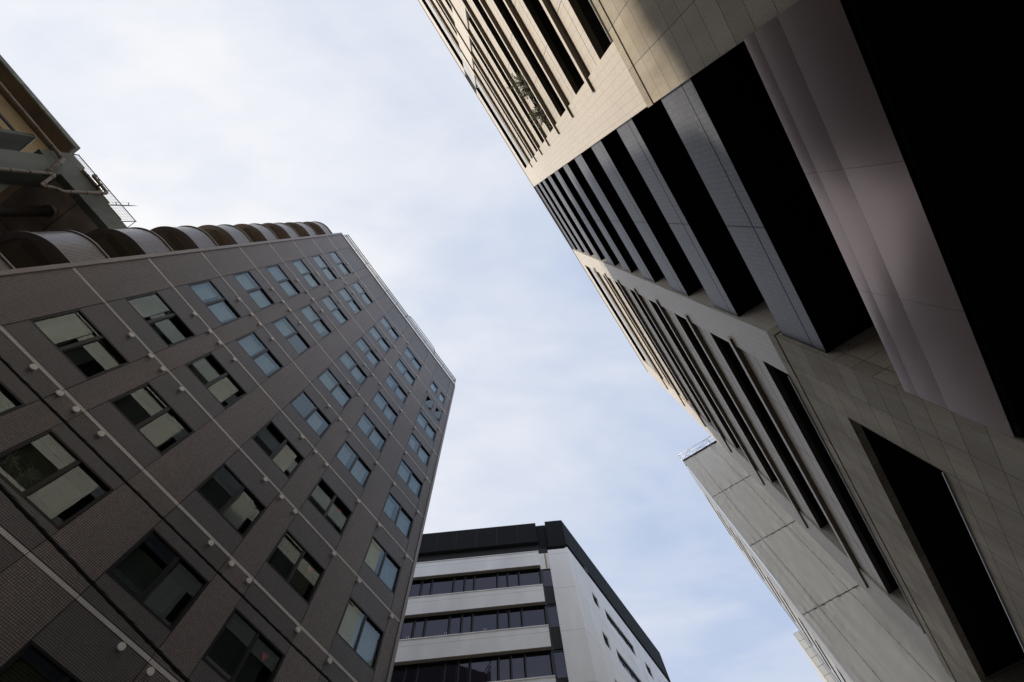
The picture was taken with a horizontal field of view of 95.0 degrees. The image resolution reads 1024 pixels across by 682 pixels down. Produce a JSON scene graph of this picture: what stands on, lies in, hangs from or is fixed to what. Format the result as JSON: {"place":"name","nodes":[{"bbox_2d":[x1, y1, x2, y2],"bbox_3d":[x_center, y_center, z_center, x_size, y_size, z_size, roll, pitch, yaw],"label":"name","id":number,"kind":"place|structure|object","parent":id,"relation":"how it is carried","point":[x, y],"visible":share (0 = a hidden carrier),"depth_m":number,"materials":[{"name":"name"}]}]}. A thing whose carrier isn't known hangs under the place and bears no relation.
{"place":"outdoors","nodes":[
{"label":"outdoors","id":0,"kind":"place"},
{"bbox_2d":[0,0,822,681],"label":"sky","id":1,"kind":"structure","parent":0,"point":[357,119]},
{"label":"pavement","id":2,"kind":"structure","parent":0,"visible":0},
{"bbox_2d":[0,55,136,234],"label":"balcony building","id":3,"kind":"structure","parent":2,"relation":"on","point":[47,182],"depth_m":17.34,"materials":[{"name":"beige paint"}]},
{"bbox_2d":[0,221,455,681],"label":"tiled building","id":4,"kind":"structure","parent":2,"relation":"on","point":[256,415],"depth_m":13.80,"materials":[{"name":"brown tile"}]},
{"bbox_2d":[0,381,24,414],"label":"window","id":5,"kind":"structure","parent":4,"relation":"in","point":[6,395],"depth_m":10.02,"materials":[{"name":"black glass"}]},
{"bbox_2d":[0,640,81,681],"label":"window","id":6,"kind":"structure","parent":4,"relation":"in","point":[31,650],"depth_m":8.10,"materials":[{"name":"black glass"}]},
{"bbox_2d":[0,429,112,529],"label":"window","id":7,"kind":"structure","parent":4,"relation":"in","point":[63,452],"depth_m":9.90,"materials":[{"name":"grey glass"}]},
{"bbox_2d":[29,309,129,379],"bbox_3d":[-11.206,0.133,12.150,0.292,1.420,1.837,-33,-76,6],"label":"window","id":8,"kind":"structure","parent":4,"relation":"in","point":[89,328],"depth_m":12.28,"materials":[{"name":"grey glass"}]},
{"bbox_2d":[0,482,191,681],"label":"overhead cable","id":9,"kind":"object","parent":4,"relation":"attached to","point":[44,532],"visible":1,"depth_m":5.59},
{"bbox_2d":[108,382,194,455],"bbox_3d":[-9.811,2.152,12.746,0.292,1.420,1.842,-33,-76,6],"label":"window","id":10,"kind":"structure","parent":4,"relation":"in","point":[168,428],"depth_m":12.85,"materials":[{"name":"grey glass"}]},
{"bbox_2d":[105,528,208,631],"bbox_3d":[-7.989,5.398,10.563,0.292,1.420,1.869,-33,-76,6],"label":"window","id":11,"kind":"structure","parent":4,"relation":"in","point":[169,551],"depth_m":10.55,"materials":[{"name":"black glass"}]},
{"bbox_2d":[125,291,195,346],"bbox_3d":[-11.324,-0.644,15.061,0.292,1.420,1.837,-33,-76,6],"label":"window","id":12,"kind":"structure","parent":4,"relation":"in","point":[162,304],"depth_m":15.31,"materials":[{"name":"grey glass"}]},
{"bbox_2d":[0,355,332,681],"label":"overhead cable","id":13,"kind":"object","parent":4,"relation":"attached to","point":[108,464],"visible":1,"depth_m":6.76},
{"bbox_2d":[187,279,241,324],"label":"window","id":14,"kind":"structure","parent":4,"relation":"in","point":[209,284],"depth_m":18.28,"materials":[{"name":"blue glass"}]},
{"bbox_2d":[185,352,246,408],"bbox_3d":[-9.929,1.375,15.656,0.292,1.420,1.842,-33,-76,6],"label":"window","id":15,"kind":"structure","parent":4,"relation":"in","point":[209,357],"depth_m":15.85,"materials":[{"name":"grey glass"}]},
{"bbox_2d":[195,463,266,537],"bbox_3d":[-8.106,4.621,13.474,0.292,1.420,1.869,-33,-76,6],"label":"window","id":16,"kind":"structure","parent":4,"relation":"in","point":[238,513],"depth_m":13.58,"materials":[{"name":"grey glass"}]},
{"bbox_2d":[201,607,284,681],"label":"window","id":17,"kind":"structure","parent":4,"relation":"in","point":[257,636],"depth_m":11.30,"materials":[{"name":"black glass"}]},
{"bbox_2d":[232,271,274,309],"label":"window","id":18,"kind":"structure","parent":4,"relation":"in","point":[257,287],"depth_m":21.24,"materials":[{"name":"blue glass"}]},
{"bbox_2d":[236,331,283,377],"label":"window","id":19,"kind":"structure","parent":4,"relation":"in","point":[258,343],"depth_m":18.89,"materials":[{"name":"blue glass"}]},
{"bbox_2d":[251,420,304,478],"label":"window","id":20,"kind":"structure","parent":4,"relation":"in","point":[284,442],"depth_m":16.58,"materials":[{"name":"grey glass"}]},
{"bbox_2d":[265,264,300,297],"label":"window","id":21,"kind":"structure","parent":4,"relation":"in","point":[276,267],"depth_m":24.24,"materials":[{"name":"blue glass"}]},
{"bbox_2d":[272,316,310,355],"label":"window","id":22,"kind":"structure","parent":4,"relation":"in","point":[285,320],"depth_m":21.90,"materials":[{"name":"blue glass"}]},
{"bbox_2d":[265,529,324,604],"bbox_3d":[-6.570,6.846,14.130,0.292,1.420,1.858,-33,-76,6],"label":"window","id":23,"kind":"structure","parent":4,"relation":"in","point":[286,574],"depth_m":14.25,"materials":[{"name":"black glass"}]},
{"bbox_2d":[291,259,320,288],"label":"window","id":24,"kind":"structure","parent":4,"relation":"in","point":[306,271],"depth_m":27.20,"materials":[{"name":"blue glass"}]},
{"bbox_2d":[290,390,331,438],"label":"window","id":25,"kind":"structure","parent":4,"relation":"in","point":[305,398],"depth_m":19.70,"materials":[{"name":"blue glass"}]},
{"bbox_2d":[299,304,331,337],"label":"window","id":26,"kind":"structure","parent":4,"relation":"in","point":[309,308],"depth_m":24.86,"materials":[{"name":"blue glass"}]},
{"bbox_2d":[312,255,337,280],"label":"window","id":27,"kind":"structure","parent":4,"relation":"in","point":[325,267],"depth_m":30.13,"materials":[{"name":"blue glass"}]},
{"bbox_2d":[307,477,352,535],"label":"window","id":28,"kind":"structure","parent":4,"relation":"in","point":[334,498],"depth_m":17.22,"materials":[{"name":"grey glass"}]},
{"bbox_2d":[317,368,351,408],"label":"window","id":29,"kind":"structure","parent":4,"relation":"in","point":[337,384],"depth_m":22.62,"materials":[{"name":"blue glass"}]},
{"bbox_2d":[321,295,347,324],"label":"window","id":30,"kind":"structure","parent":4,"relation":"in","point":[329,299],"depth_m":27.80,"materials":[{"name":"blue glass"}]},
{"bbox_2d":[329,251,350,274],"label":"window","id":31,"kind":"structure","parent":4,"relation":"in","point":[340,262],"depth_m":33.07,"materials":[{"name":"blue glass"}]},
{"bbox_2d":[338,287,361,313],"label":"window","id":32,"kind":"structure","parent":4,"relation":"in","point":[350,299],"depth_m":30.73,"materials":[{"name":"blue glass"}]},
{"bbox_2d":[335,440,371,488],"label":"window","id":33,"kind":"structure","parent":4,"relation":"in","point":[358,460],"depth_m":20.32,"materials":[{"name":"blue glass"}]},
{"bbox_2d":[339,350,367,385],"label":"window","id":34,"kind":"structure","parent":4,"relation":"in","point":[349,358],"depth_m":25.60,"materials":[{"name":"blue glass"}]},
{"bbox_2d":[336,596,384,671],"bbox_3d":[-4.870,9.306,14.856,0.292,1.420,1.821,-33,-76,6],"label":"window","id":35,"kind":"structure","parent":4,"relation":"in","point":[356,610],"depth_m":15.05,"materials":[{"name":"grey glass"}]},
{"bbox_2d":[352,281,372,305],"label":"window","id":36,"kind":"structure","parent":4,"relation":"in","point":[357,284],"depth_m":33.67,"materials":[{"name":"blue glass"}]},
{"bbox_2d":[355,337,379,367],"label":"window","id":37,"kind":"structure","parent":4,"relation":"in","point":[362,341],"depth_m":28.55,"materials":[{"name":"blue glass"}]},
{"bbox_2d":[356,412,386,452],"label":"window","id":38,"kind":"structure","parent":4,"relation":"in","point":[378,434],"depth_m":23.29,"materials":[{"name":"blue glass"}]},
{"bbox_2d":[369,326,390,352],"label":"window","id":39,"kind":"structure","parent":4,"relation":"in","point":[380,339],"depth_m":31.47,"materials":[{"name":"blue glass"}]},
{"bbox_2d":[363,536,400,594],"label":"window","id":40,"kind":"structure","parent":4,"relation":"in","point":[376,546],"depth_m":18.03,"materials":[{"name":"grey glass"}]},
{"bbox_2d":[372,390,398,425],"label":"window","id":41,"kind":"structure","parent":4,"relation":"in","point":[392,412],"depth_m":26.25,"materials":[{"name":"blue glass"}]},
{"bbox_2d":[380,316,399,340],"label":"window","id":42,"kind":"structure","parent":4,"relation":"in","point":[386,323],"depth_m":34.40,"materials":[{"name":"blue glass"}]},
{"bbox_2d":[385,373,407,403],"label":"window","id":43,"kind":"structure","parent":4,"relation":"in","point":[390,377],"depth_m":29.22,"materials":[{"name":"blue glass"}]},
{"bbox_2d":[382,491,413,539],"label":"window","id":44,"kind":"structure","parent":4,"relation":"in","point":[404,514],"depth_m":21.03,"materials":[{"name":"blue glass"}]},
{"bbox_2d":[395,359,415,385],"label":"window","id":45,"kind":"structure","parent":4,"relation":"in","point":[399,361],"depth_m":32.13,"materials":[{"name":"blue glass"}]},
{"bbox_2d":[396,458,422,498],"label":"window","id":46,"kind":"structure","parent":4,"relation":"in","point":[403,464],"depth_m":24.02,"materials":[{"name":"blue glass"}]},
{"bbox_2d":[404,347,421,370],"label":"window","id":47,"kind":"structure","parent":4,"relation":"in","point":[407,350],"depth_m":35.08,"materials":[{"name":"blue glass"}]},
{"bbox_2d":[408,432,430,466],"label":"window","id":48,"kind":"structure","parent":4,"relation":"in","point":[421,448],"depth_m":26.99,"materials":[{"name":"blue glass"}]},
{"bbox_2d":[416,411,436,441],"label":"window","id":49,"kind":"structure","parent":4,"relation":"in","point":[421,416],"depth_m":29.93,"materials":[{"name":"blue glass"}]},
{"bbox_2d":[424,395,433,409],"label":"window","id":50,"kind":"structure","parent":4,"relation":"in","point":[427,397],"depth_m":32.79,"materials":[{"name":"blue glass"}]},
{"bbox_2d":[430,380,437,393],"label":"window","id":51,"kind":"structure","parent":4,"relation":"in","point":[433,384],"depth_m":35.59,"materials":[{"name":"blue glass"}]},
{"bbox_2d":[434,407,441,420],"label":"window","id":52,"kind":"structure","parent":4,"relation":"in","point":[438,411],"depth_m":33.02,"materials":[{"name":"blue glass"}]},
{"bbox_2d":[439,391,445,403],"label":"window","id":53,"kind":"structure","parent":4,"relation":"in","point":[443,397],"depth_m":35.79,"materials":[{"name":"blue glass"}]},
{"bbox_2d":[390,520,670,681],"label":"office building","id":54,"kind":"structure","parent":2,"relation":"on","point":[531,602],"depth_m":36.80,"materials":[{"name":"white paint"}]},
{"bbox_2d":[391,664,407,681],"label":"window","id":55,"kind":"structure","parent":54,"relation":"in","point":[398,671],"depth_m":31.99,"materials":[{"name":"black glass"}]},
{"bbox_2d":[400,617,416,638],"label":"window","id":56,"kind":"structure","parent":54,"relation":"in","point":[407,628],"depth_m":35.50,"materials":[{"name":"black glass"}]},
{"bbox_2d":[405,663,419,681],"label":"window","id":57,"kind":"structure","parent":54,"relation":"in","point":[412,668],"depth_m":31.95,"materials":[{"name":"black glass"}]},
{"bbox_2d":[409,579,423,596],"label":"window","id":58,"kind":"structure","parent":54,"relation":"in","point":[416,585],"depth_m":39.33,"materials":[{"name":"black glass"}]},
{"bbox_2d":[413,616,427,637],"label":"window","id":59,"kind":"structure","parent":54,"relation":"in","point":[418,632],"depth_m":35.50,"materials":[{"name":"black glass"}]},
{"bbox_2d":[421,578,433,595],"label":"window","id":60,"kind":"structure","parent":54,"relation":"in","point":[427,585],"depth_m":39.33,"materials":[{"name":"black glass"}]},
{"bbox_2d":[417,660,446,681],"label":"window","id":61,"kind":"structure","parent":54,"relation":"in","point":[432,671],"depth_m":31.90,"materials":[{"name":"black glass"}]},
{"bbox_2d":[425,614,450,636],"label":"window","id":62,"kind":"structure","parent":54,"relation":"in","point":[436,625],"depth_m":35.53,"materials":[{"name":"grey glass"}]},
{"bbox_2d":[431,576,454,594],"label":"window","id":63,"kind":"structure","parent":54,"relation":"in","point":[440,585],"depth_m":39.34,"materials":[{"name":"grey glass"}]},
{"bbox_2d":[445,659,459,681],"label":"window","id":64,"kind":"structure","parent":54,"relation":"in","point":[451,665],"depth_m":31.85,"materials":[{"name":"black glass"}]},
{"bbox_2d":[450,613,462,633],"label":"window","id":65,"kind":"structure","parent":54,"relation":"in","point":[456,620],"depth_m":35.55,"materials":[{"name":"grey glass"}]},
{"bbox_2d":[454,575,465,592],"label":"window","id":66,"kind":"structure","parent":54,"relation":"in","point":[459,580],"depth_m":39.37,"materials":[{"name":"grey glass"}]},
{"bbox_2d":[458,658,471,681],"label":"window","id":67,"kind":"structure","parent":54,"relation":"in","point":[464,663],"depth_m":31.81,"materials":[{"name":"black glass"}]},
{"bbox_2d":[462,612,473,632],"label":"window","id":68,"kind":"structure","parent":54,"relation":"in","point":[466,627],"depth_m":35.59,"materials":[{"name":"grey glass"}]},
{"bbox_2d":[465,574,475,591],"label":"window","id":69,"kind":"structure","parent":54,"relation":"in","point":[469,578],"depth_m":39.43,"materials":[{"name":"grey glass"}]},
{"bbox_2d":[471,655,499,681],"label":"window","id":70,"kind":"structure","parent":54,"relation":"in","point":[483,669],"depth_m":31.77,"materials":[{"name":"black glass"}]},
{"bbox_2d":[473,609,498,631],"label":"window","id":71,"kind":"structure","parent":54,"relation":"in","point":[483,620],"depth_m":35.57,"materials":[{"name":"grey glass"}]},
{"bbox_2d":[475,572,498,589],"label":"window","id":72,"kind":"structure","parent":54,"relation":"in","point":[488,580],"depth_m":39.39,"materials":[{"name":"grey glass"}]},
{"bbox_2d":[498,571,508,587],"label":"window","id":73,"kind":"structure","parent":54,"relation":"in","point":[502,580],"depth_m":39.42,"materials":[{"name":"grey glass"}]},
{"bbox_2d":[499,608,510,628],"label":"window","id":74,"kind":"structure","parent":54,"relation":"in","point":[503,613],"depth_m":35.59,"materials":[{"name":"grey glass"}]},
{"bbox_2d":[500,654,512,680],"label":"window","id":75,"kind":"structure","parent":54,"relation":"in","point":[504,659],"depth_m":31.73,"materials":[{"name":"grey glass"}]},
{"bbox_2d":[508,570,520,586],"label":"window","id":76,"kind":"structure","parent":54,"relation":"in","point":[513,575],"depth_m":39.46,"materials":[{"name":"grey glass"}]},
{"bbox_2d":[510,607,523,627],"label":"window","id":77,"kind":"structure","parent":54,"relation":"in","point":[515,616],"depth_m":35.63,"materials":[{"name":"grey glass"}]},
{"bbox_2d":[512,652,527,678],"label":"window","id":78,"kind":"structure","parent":54,"relation":"in","point":[517,659],"depth_m":31.79,"materials":[{"name":"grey glass"}]},
{"bbox_2d":[520,568,542,585],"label":"window","id":79,"kind":"structure","parent":54,"relation":"in","point":[528,576],"depth_m":39.46,"materials":[{"name":"grey glass"}]},
{"bbox_2d":[522,604,547,626],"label":"window","id":80,"kind":"structure","parent":54,"relation":"in","point":[532,615],"depth_m":35.63,"materials":[{"name":"grey glass"}]},
{"bbox_2d":[526,650,554,677],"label":"window","id":81,"kind":"structure","parent":54,"relation":"in","point":[538,663],"depth_m":31.81,"materials":[{"name":"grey glass"}]},
{"bbox_2d":[541,569,552,586],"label":"window","id":82,"kind":"structure","parent":54,"relation":"in","point":[546,574],"depth_m":39.17,"materials":[{"name":"grey glass"}]},
{"bbox_2d":[543,587,555,606],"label":"window","id":83,"kind":"structure","parent":54,"relation":"in","point":[543,587],"depth_m":36.72,"materials":[{"name":"black metal"}]},
{"bbox_2d":[546,606,559,627],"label":"window","id":84,"kind":"structure","parent":54,"relation":"in","point":[552,616],"depth_m":35.37,"materials":[{"name":"grey glass"}]},
{"bbox_2d":[549,628,562,651],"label":"window","id":85,"kind":"structure","parent":54,"relation":"in","point":[561,650],"depth_m":32.96,"materials":[{"name":"black metal"}]},
{"bbox_2d":[552,651,567,678],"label":"window","id":86,"kind":"structure","parent":54,"relation":"in","point":[559,664],"depth_m":31.58,"materials":[{"name":"blue glass"}]},
{"bbox_2d":[603,635,609,648],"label":"window","id":87,"kind":"structure","parent":54,"relation":"in","point":[605,639],"depth_m":36.91,"materials":[{"name":"black glass"}]},
{"bbox_2d":[606,613,634,654],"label":"window","id":88,"kind":"structure","parent":54,"relation":"in","point":[609,619],"depth_m":41.76,"materials":[{"name":"black glass"}]},
{"bbox_2d":[617,653,639,681],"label":"window","id":89,"kind":"structure","parent":54,"relation":"in","point":[621,660],"depth_m":37.74,"materials":[{"name":"black glass"}]},
{"bbox_2d":[418,0,1023,681],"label":"office tower","id":90,"kind":"structure","parent":2,"relation":"on","point":[792,232],"depth_m":8.93,"materials":[{"name":"beige concrete"}]},
{"bbox_2d":[507,70,532,103],"bbox_3d":[0.557,-10.211,18.857,1.551,0.959,1.256,-19,-75,3],"label":"potted shrub","id":91,"kind":"object","parent":90,"relation":"on","point":[526,91],"visible":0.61,"depth_m":18.72,"materials":[{"name":"green plant"}]},
{"bbox_2d":[527,97,550,131],"bbox_3d":[1.316,-9.413,19.050,1.469,0.861,1.520,22,-77,-8],"label":"potted shrub","id":92,"kind":"object","parent":90,"relation":"on","point":[538,112],"visible":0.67,"depth_m":19.01,"materials":[{"name":"green plant"}]},
{"bbox_2d":[759,525,853,681],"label":"sheeted building","id":93,"kind":"structure","parent":2,"relation":"on","point":[817,634],"depth_m":33.57,"materials":[{"name":"grey concrete"}]},
{"bbox_2d":[794,631,836,681],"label":"panelled building","id":94,"kind":"structure","parent":2,"relation":"on","point":[823,671],"depth_m":53.41,"materials":[{"name":"white concrete"}]},
{"bbox_2d":[679,436,954,681],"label":"building","id":95,"kind":"structure","parent":2,"relation":"on","point":[862,633],"depth_m":25.31,"materials":[{"name":"grey concrete"}]}
]}

